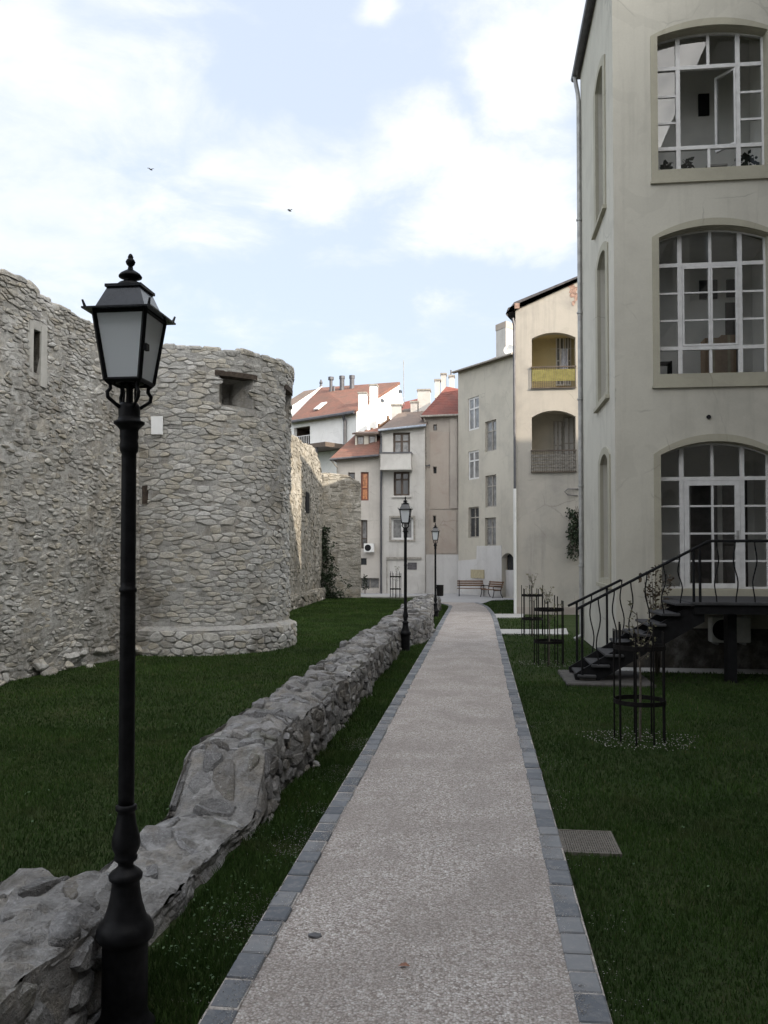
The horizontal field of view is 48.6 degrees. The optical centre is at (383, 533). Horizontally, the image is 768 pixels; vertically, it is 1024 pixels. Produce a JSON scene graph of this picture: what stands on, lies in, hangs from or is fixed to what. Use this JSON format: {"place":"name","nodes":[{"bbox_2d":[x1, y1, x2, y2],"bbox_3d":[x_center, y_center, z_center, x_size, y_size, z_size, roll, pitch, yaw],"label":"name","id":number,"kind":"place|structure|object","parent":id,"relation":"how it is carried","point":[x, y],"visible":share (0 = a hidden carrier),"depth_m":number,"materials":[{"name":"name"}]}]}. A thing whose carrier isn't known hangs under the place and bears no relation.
{"place":"outdoors","nodes":[
{"label":"outdoors","id":0,"kind":"place"},
{"bbox_2d":[0,0,585,402],"label":"sky","id":1,"kind":"structure","parent":0,"point":[422,154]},
{"bbox_2d":[291,380,322,415],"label":"gabled house","id":2,"kind":"structure","parent":0,"point":[299,401],"depth_m":72.77,"materials":[{"name":"white paint"}]},
{"bbox_2d":[290,375,402,473],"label":"white house","id":3,"kind":"structure","parent":0,"point":[327,422],"depth_m":63.42,"materials":[{"name":"paint"}]},
{"bbox_2d":[362,574,368,589],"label":"conifer","id":4,"kind":"object","parent":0,"point":[364,580],"visible":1,"depth_m":51.98,"materials":[{"name":"green plant"}]},
{"bbox_2d":[0,597,767,1023],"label":"ground","id":5,"kind":"structure","parent":0,"point":[570,627],"depth_m":8.14,"materials":[{"name":"green plant"}]},
{"bbox_2d":[0,269,142,685],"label":"fortress wall","id":6,"kind":"structure","parent":5,"relation":"on","point":[60,501],"depth_m":17.12,"materials":[{"name":"stone"}]},
{"bbox_2d":[81,254,175,1023],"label":"street lamp","id":7,"kind":"object","parent":5,"relation":"on","point":[131,321],"visible":1,"depth_m":4.12,"materials":[{"name":"black metal"}]},
{"bbox_2d":[135,343,296,656],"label":"tower","id":8,"kind":"structure","parent":5,"relation":"on","point":[215,461],"depth_m":20.17,"materials":[{"name":"stone"}]},
{"bbox_2d":[151,416,162,433],"bbox_3d":[-5.339,-2.551,19.994,0.286,0.423,0.047,0,-2,9],"label":"wall plate","id":9,"kind":"object","parent":8,"relation":"attached to","point":[156,424],"depth_m":19.98,"materials":[{"name":"white ceramic"}]},
{"bbox_2d":[0,594,441,1023],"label":"ruined wall","id":10,"kind":"structure","parent":5,"relation":"on","point":[240,770],"depth_m":6.72,"materials":[{"name":"stone"}]},
{"bbox_2d":[289,435,325,610],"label":"fortress wall","id":11,"kind":"structure","parent":5,"relation":"on","point":[306,509],"depth_m":41.03,"materials":[{"name":"beige stone"}]},
{"bbox_2d":[320,525,352,598],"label":"ivy","id":12,"kind":"object","parent":11,"relation":"attached to","point":[326,576],"visible":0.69,"depth_m":46.14,"materials":[{"name":"green plant"}]},
{"bbox_2d":[310,760,319,767],"bbox_3d":[-0.784,2.545,9.345,0.156,0.090,0.134,1,-2,-28],"label":"fallen stone","id":13,"kind":"object","parent":5,"relation":"on","point":[315,762],"visible":0.43,"depth_m":9.31,"materials":[{"name":"grey stone"}]},
{"bbox_2d":[322,472,360,597],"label":"fortress wall","id":14,"kind":"structure","parent":5,"relation":"on","point":[342,506],"depth_m":46.95,"materials":[{"name":"beige stone"}]},
{"bbox_2d":[330,427,380,592],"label":"beige house","id":15,"kind":"structure","parent":5,"relation":"on","point":[356,456],"depth_m":52.84,"materials":[{"name":"paint"}]},
{"bbox_2d":[361,520,366,548],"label":"window","id":16,"kind":"structure","parent":15,"relation":"in","point":[363,522],"depth_m":52.94,"materials":[{"name":"grey glass"}]},
{"bbox_2d":[361,558,366,564],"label":"window","id":17,"kind":"structure","parent":15,"relation":"in","point":[363,560],"depth_m":52.83,"materials":[{"name":"grey glass"}]},
{"bbox_2d":[361,472,368,500],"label":"window","id":18,"kind":"structure","parent":15,"relation":"in","point":[364,475],"depth_m":53.01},
{"bbox_2d":[364,543,373,551],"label":"air conditioner","id":19,"kind":"object","parent":15,"relation":"attached to","point":[368,547],"visible":1,"depth_m":52.30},
{"bbox_2d":[361,578,378,587],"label":"window","id":20,"kind":"structure","parent":15,"relation":"in","point":[372,582],"depth_m":52.88,"materials":[{"name":"grey glass"}]},
{"bbox_2d":[2,715,708,1001],"bbox_3d":[-0.410,2.479,7.199,11.184,0.052,6.802,-1,-2,31],"label":"clover","id":21,"kind":"object","parent":5,"relation":"on","point":[189,937],"visible":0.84,"depth_m":5.50,"materials":[{"name":"green plant"}]},
{"bbox_2d":[390,571,400,597],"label":"tree guard","id":22,"kind":"object","parent":5,"relation":"on","point":[399,588],"visible":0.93,"depth_m":46.97,"materials":[{"name":"metal"}]},
{"bbox_2d":[394,566,399,597],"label":"sapling","id":23,"kind":"object","parent":5,"relation":"on","point":[395,582],"visible":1,"depth_m":47.17,"materials":[{"name":"brown plant"}]},
{"bbox_2d":[379,399,417,454],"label":"house","id":24,"kind":"structure","parent":5,"relation":"on","point":[406,404],"depth_m":63.81,"materials":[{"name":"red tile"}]},
{"bbox_2d":[378,389,430,593],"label":"balcony house","id":25,"kind":"structure","parent":5,"relation":"on","point":[401,433],"depth_m":52.26,"materials":[{"name":"white paint"}]},
{"bbox_2d":[365,416,389,430],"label":"pergola","id":26,"kind":"object","parent":25,"relation":"on","point":[384,422],"visible":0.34,"depth_m":57.02,"materials":[{"name":"brown wood"}]},
{"bbox_2d":[393,433,409,451],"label":"balcony door","id":27,"kind":"structure","parent":25,"relation":"in","point":[401,441],"depth_m":52.59,"materials":[{"name":"grey glass"}]},
{"bbox_2d":[392,472,410,497],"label":"window","id":28,"kind":"structure","parent":25,"relation":"in","point":[401,480],"depth_m":52.62,"materials":[{"name":"grey glass"}]},
{"bbox_2d":[389,516,414,541],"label":"window","id":29,"kind":"structure","parent":25,"relation":"in","point":[396,534],"depth_m":52.36,"materials":[{"name":"white paint"}]},
{"bbox_2d":[403,360,403,395],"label":"aerial","id":30,"kind":"object","parent":25,"relation":"on","point":[403,377],"visible":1,"depth_m":58.49,"materials":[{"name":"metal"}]},
{"bbox_2d":[398,497,412,651],"bbox_3d":[0.521,1.022,20.634,0.345,3.857,0.345,0,-2,6],"label":"street lamp","id":31,"kind":"object","parent":5,"relation":"on","point":[405,509],"visible":0.96,"depth_m":20.57,"materials":[{"name":"black metal"}]},
{"bbox_2d":[198,603,612,1023],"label":"path edging","id":32,"kind":"object","parent":5,"relation":"on","point":[577,952],"visible":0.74,"depth_m":5.86,"materials":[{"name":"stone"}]},
{"bbox_2d":[431,523,439,616],"bbox_3d":[1.942,1.522,32.103,0.345,3.857,0.345,0,-2,6],"label":"street lamp","id":33,"kind":"object","parent":5,"relation":"on","point":[435,533],"visible":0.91,"depth_m":32.05,"materials":[{"name":"black metal"}]},
{"bbox_2d":[436,585,443,595],"bbox_3d":[2.099,2.140,32.069,0.315,0.420,0.273,0,-2,6],"label":"litter bin","id":34,"kind":"object","parent":33,"relation":"attached to","point":[440,590],"visible":1,"depth_m":31.96,"materials":[{"name":"metal"}]},
{"bbox_2d":[420,370,458,592],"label":"grey house","id":35,"kind":"structure","parent":5,"relation":"on","point":[439,415],"depth_m":52.56,"materials":[{"name":"beige paint"}]},
{"bbox_2d":[451,321,513,597],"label":"cream house","id":36,"kind":"structure","parent":5,"relation":"on","point":[485,474],"depth_m":48.95,"materials":[{"name":"white paint"}]},
{"bbox_2d":[469,396,478,430],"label":"window","id":37,"kind":"structure","parent":36,"relation":"in","point":[473,402],"depth_m":50.41,"materials":[{"name":"white paint"}]},
{"bbox_2d":[469,450,478,479],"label":"window","id":38,"kind":"structure","parent":36,"relation":"in","point":[474,455],"depth_m":50.35,"materials":[{"name":"white glass"}]},
{"bbox_2d":[470,507,478,537],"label":"window","id":39,"kind":"structure","parent":36,"relation":"in","point":[474,511],"depth_m":50.43,"materials":[{"name":"grey glass"}]},
{"bbox_2d":[471,570,483,578],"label":"sign","id":40,"kind":"object","parent":36,"relation":"attached to","point":[477,573],"depth_m":49.57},
{"bbox_2d":[487,420,495,451],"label":"window","id":41,"kind":"structure","parent":36,"relation":"in","point":[491,425],"depth_m":48.83,"materials":[{"name":"grey glass"}]},
{"bbox_2d":[487,475,495,506],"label":"window","id":42,"kind":"structure","parent":36,"relation":"in","point":[491,480],"depth_m":48.76,"materials":[{"name":"grey glass"}]},
{"bbox_2d":[487,517,495,545],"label":"window","id":43,"kind":"structure","parent":36,"relation":"in","point":[491,522],"depth_m":48.71,"materials":[{"name":"grey glass"}]},
{"bbox_2d":[504,345,512,353],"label":"satellite dish","id":44,"kind":"object","parent":36,"relation":"attached to","point":[508,349],"visible":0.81,"depth_m":47.47,"materials":[{"name":"metal"}]},
{"bbox_2d":[506,570,513,596],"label":"door","id":45,"kind":"structure","parent":36,"relation":"in","point":[509,573],"depth_m":47.13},
{"bbox_2d":[526,573,536,634],"bbox_3d":[4.315,2.085,24.771,0.366,1.888,0.416,-1,-2,29],"label":"sapling","id":46,"kind":"object","parent":5,"relation":"on","point":[532,598],"visible":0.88,"depth_m":24.77,"materials":[{"name":"brown plant"}]},
{"bbox_2d":[521,585,543,635],"bbox_3d":[4.326,2.265,24.784,0.640,1.530,0.642,1,-2,-43],"label":"tree guard","id":47,"kind":"object","parent":5,"relation":"on","point":[524,618],"visible":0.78,"depth_m":24.66,"materials":[{"name":"metal"}]},
{"bbox_2d":[506,276,578,614],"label":"loggia house","id":48,"kind":"structure","parent":5,"relation":"on","point":[545,432],"depth_m":34.12,"materials":[{"name":"yellow paint"}]},
{"bbox_2d":[561,348,574,368],"bbox_3d":[7.411,-7.181,35.091,1.040,0.940,0.099,0,-2,6],"label":"laundry","id":49,"kind":"object","parent":48,"relation":"hanging from","point":[564,356],"visible":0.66,"depth_m":35.09,"materials":[{"name":"fabric"}]},
{"bbox_2d":[565,506,578,561],"bbox_3d":[7.550,0.002,33.702,0.795,2.222,0.441,0,-2,6],"label":"climbing plant","id":50,"kind":"object","parent":48,"relation":"attached to","point":[573,529],"visible":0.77,"depth_m":33.67,"materials":[{"name":"green plant"}]},
{"bbox_2d":[533,595,563,666],"bbox_3d":[3.528,2.092,18.196,0.640,1.530,0.642,0,-2,-3],"label":"tree guard","id":51,"kind":"object","parent":5,"relation":"on","point":[544,641],"visible":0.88,"depth_m":18.07,"materials":[{"name":"metal"}]},
{"bbox_2d":[538,585,561,664],"bbox_3d":[3.556,1.977,18.216,0.529,1.762,0.562,0,-2,6],"label":"sapling","id":52,"kind":"object","parent":5,"relation":"on","point":[546,594],"visible":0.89,"depth_m":18.17,"materials":[{"name":"brown plant"}]},
{"bbox_2d":[558,829,621,856],"bbox_3d":[1.652,2.524,6.878,0.446,0.074,0.554,0,-2,6],"label":"drain grate","id":53,"kind":"object","parent":5,"relation":"on","point":[595,841],"visible":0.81,"depth_m":6.85,"materials":[{"name":"metal"}]},
{"bbox_2d":[613,622,665,745],"bbox_3d":[3.225,1.897,10.729,0.640,1.530,0.642,0,-2,6],"label":"tree guard","id":54,"kind":"object","parent":5,"relation":"on","point":[624,646],"visible":0.86,"depth_m":10.59,"materials":[{"name":"metal"}]},
{"bbox_2d":[626,600,657,740],"bbox_3d":[3.241,1.747,10.674,0.393,1.826,0.420,-1,-2,22],"label":"sapling","id":55,"kind":"object","parent":5,"relation":"on","point":[640,680],"visible":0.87,"depth_m":10.71,"materials":[{"name":"brown plant"}]},
{"bbox_2d":[638,564,674,673],"bbox_3d":[5.412,1.688,16.859,0.823,2.172,0.455,0,-2,-6],"label":"shrub","id":56,"kind":"object","parent":5,"relation":"on","point":[656,659],"visible":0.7,"depth_m":16.84,"materials":[{"name":"brown plant"}]},
{"bbox_2d":[558,539,767,687],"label":"metal staircase","id":57,"kind":"structure","parent":5,"relation":"on","point":[679,615],"depth_m":15.46,"materials":[{"name":"black metal"}]},
{"bbox_2d":[571,0,767,668],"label":"cream building","id":58,"kind":"structure","parent":5,"relation":"on","point":[674,464],"depth_m":18.07,"materials":[{"name":"paint"}]},
{"bbox_2d":[591,54,606,239],"bbox_3d":[5.071,-9.155,20.038,0.140,3.776,1.938,0,-2,6],"label":"side window","id":59,"kind":"structure","parent":58,"relation":"in","point":[598,217],"depth_m":20.48,"materials":[{"name":"white paint"}]},
{"bbox_2d":[593,241,609,412],"bbox_3d":[5.049,-4.817,19.727,0.140,3.726,2.024,0,-2,6],"label":"side window","id":60,"kind":"structure","parent":58,"relation":"in","point":[600,401],"depth_m":20.28,"materials":[{"name":"white paint"}]},
{"bbox_2d":[596,447,611,588],"bbox_3d":[5.026,-0.381,19.412,0.140,3.193,1.863,0,-2,6],"label":"side window","id":61,"kind":"structure","parent":58,"relation":"in","point":[605,452],"depth_m":19.93,"materials":[{"name":"white paint"}]},
{"bbox_2d":[660,361,671,373],"bbox_3d":[5.904,-3.138,18.631,0.735,1.220,0.330,0,-2,6],"label":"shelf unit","id":62,"kind":"object","parent":58,"relation":"on","point":[668,364],"visible":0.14,"depth_m":18.53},
{"bbox_2d":[659,160,672,169],"bbox_3d":[6.150,-7.883,18.499,0.340,0.531,0.318,0,-2,6],"label":"potted plant","id":63,"kind":"object","parent":58,"relation":"on","point":[664,165],"visible":0.37,"depth_m":18.45,"materials":[{"name":"green plant"}]},
{"bbox_2d":[681,157,694,168],"bbox_3d":[6.580,-7.883,18.406,0.359,0.525,0.355,0,-2,6],"label":"potted plant","id":64,"kind":"object","parent":58,"relation":"on","point":[684,165],"visible":0.46,"depth_m":18.39,"materials":[{"name":"green plant"}]},
{"bbox_2d":[698,93,709,116],"bbox_3d":[7.682,-10.302,20.420,0.250,0.527,0.049,0,-2,6],"label":"wall picture","id":65,"kind":"object","parent":58,"relation":"attached to","point":[703,105],"depth_m":20.40},
{"bbox_2d":[690,486,717,582],"bbox_3d":[7.595,0.119,20.167,0.614,2.899,0.029,0,-2,6],"label":"inner door","id":66,"kind":"structure","parent":58,"relation":"in","point":[700,517],"depth_m":20.16,"materials":[{"name":"grey glass"}]},
{"bbox_2d":[699,280,717,299],"bbox_3d":[7.743,-5.828,20.296,0.411,0.448,0.049,0,-2,6],"label":"wall picture","id":67,"kind":"object","parent":58,"relation":"attached to","point":[703,285],"depth_m":20.28},
{"bbox_2d":[657,32,763,168],"bbox_3d":[6.958,-9.168,18.335,2.247,3.091,0.450,0,-2,6],"label":"window","id":68,"kind":"structure","parent":58,"relation":"in","point":[734,67],"depth_m":18.13,"materials":[{"name":"white paint"}]},
{"bbox_2d":[659,230,766,373],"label":"window","id":69,"kind":"structure","parent":58,"relation":"in","point":[738,345],"depth_m":18.00,"materials":[{"name":"white paint"}]},
{"bbox_2d":[708,616,750,644],"bbox_3d":[7.037,1.973,17.349,0.774,0.562,0.378,0,-2,6],"label":"air conditioner","id":70,"kind":"object","parent":58,"relation":"attached to","point":[715,630],"visible":0.59,"depth_m":17.19,"materials":[{"name":"white metal"}]},
{"bbox_2d":[726,279,734,296],"bbox_3d":[8.326,-5.845,20.231,0.340,0.420,0.049,0,-2,6],"label":"wall picture","id":71,"kind":"object","parent":58,"relation":"attached to","point":[730,284],"depth_m":20.22},
{"bbox_2d":[725,302,737,371],"bbox_3d":[8.304,-4.672,20.213,0.349,1.663,0.029,0,-2,6],"label":"inner door","id":72,"kind":"structure","parent":58,"relation":"in","point":[729,307],"depth_m":20.22,"materials":[{"name":"brown wood"}]},
{"bbox_2d":[722,480,747,586],"bbox_3d":[8.299,0.143,20.088,0.562,2.840,0.029,0,-2,6],"label":"inner door","id":73,"kind":"structure","parent":58,"relation":"in","point":[728,524],"depth_m":20.09,"materials":[{"name":"grey glass"}]},
{"bbox_2d":[733,150,759,165],"bbox_3d":[7.779,-7.917,18.286,0.504,0.587,0.519,1,-2,-36],"label":"potted plant","id":74,"kind":"object","parent":58,"relation":"on","point":[746,157],"visible":0.45,"depth_m":18.21,"materials":[{"name":"green plant"}]},
{"bbox_2d":[617,667,767,673],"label":"paving strip","id":75,"kind":"object","parent":5,"relation":"on","point":[712,670],"visible":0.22,"depth_m":17.19,"materials":[{"name":"grey concrete"}]},
{"bbox_2d":[361,595,418,597],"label":"pavement","id":76,"kind":"structure","parent":0,"point":[381,596],"depth_m":47.66,"materials":[{"name":"grey concrete"}]},
{"bbox_2d":[232,602,579,1023],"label":"path","id":77,"kind":"structure","parent":0,"point":[460,671],"depth_m":5.87,"materials":[{"name":"grey concrete"}]},
{"bbox_2d":[308,932,321,937],"bbox_3d":[-0.417,2.423,5.122,0.082,0.032,0.061,-1,-2,25],"label":"pebble","id":78,"kind":"object","parent":77,"relation":"on","point":[314,935],"visible":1,"depth_m":5.11,"materials":[{"name":"grey stone"}]},
{"bbox_2d":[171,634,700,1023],"bbox_3d":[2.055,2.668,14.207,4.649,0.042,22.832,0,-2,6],"label":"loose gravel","id":79,"kind":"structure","parent":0,"point":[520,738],"depth_m":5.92,"materials":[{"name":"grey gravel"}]},
{"bbox_2d":[361,593,513,602],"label":"courtyard paving","id":80,"kind":"structure","parent":0,"point":[450,597],"depth_m":47.21,"materials":[{"name":"grey concrete"}]},
{"bbox_2d":[457,580,485,595],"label":"park bench","id":81,"kind":"object","parent":80,"relation":"on","point":[459,582],"visible":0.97,"depth_m":49.17,"materials":[{"name":"brown wood"}]},
{"bbox_2d":[480,581,503,597],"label":"park bench","id":82,"kind":"object","parent":80,"relation":"on","point":[490,583],"visible":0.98,"depth_m":47.24,"materials":[{"name":"brown wood"}]},
{"bbox_2d":[495,614,522,617],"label":"side path","id":83,"kind":"structure","parent":0,"point":[508,615],"depth_m":32.87,"materials":[{"name":"grey concrete"}]},
{"bbox_2d":[500,628,568,634],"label":"side path","id":84,"kind":"structure","parent":0,"point":[511,631],"depth_m":25.90,"materials":[{"name":"grey concrete"}]},
{"bbox_2d":[700,338,720,372],"bbox_3d":[7.385,-3.817,19.200,0.348,1.125,0.404,0,-2,6],"label":"cardboard box","id":85,"kind":"object","parent":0,"point":[716,357],"visible":0.53,"depth_m":19.01,"materials":[{"name":"brown cardboard"}]},
{"bbox_2d":[705,163,727,167],"bbox_3d":[7.203,-7.793,18.471,0.434,0.350,0.330,0,-2,6],"label":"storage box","id":86,"kind":"object","parent":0,"point":[719,165],"visible":0.17,"depth_m":18.31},
{"bbox_2d":[719,335,735,372],"bbox_3d":[7.717,-3.847,19.164,0.325,1.182,0.404,0,-2,6],"label":"cardboard box","id":87,"kind":"object","parent":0,"point":[728,361],"visible":0.44,"depth_m":18.97,"materials":[{"name":"brown cardboard"}]}
]}

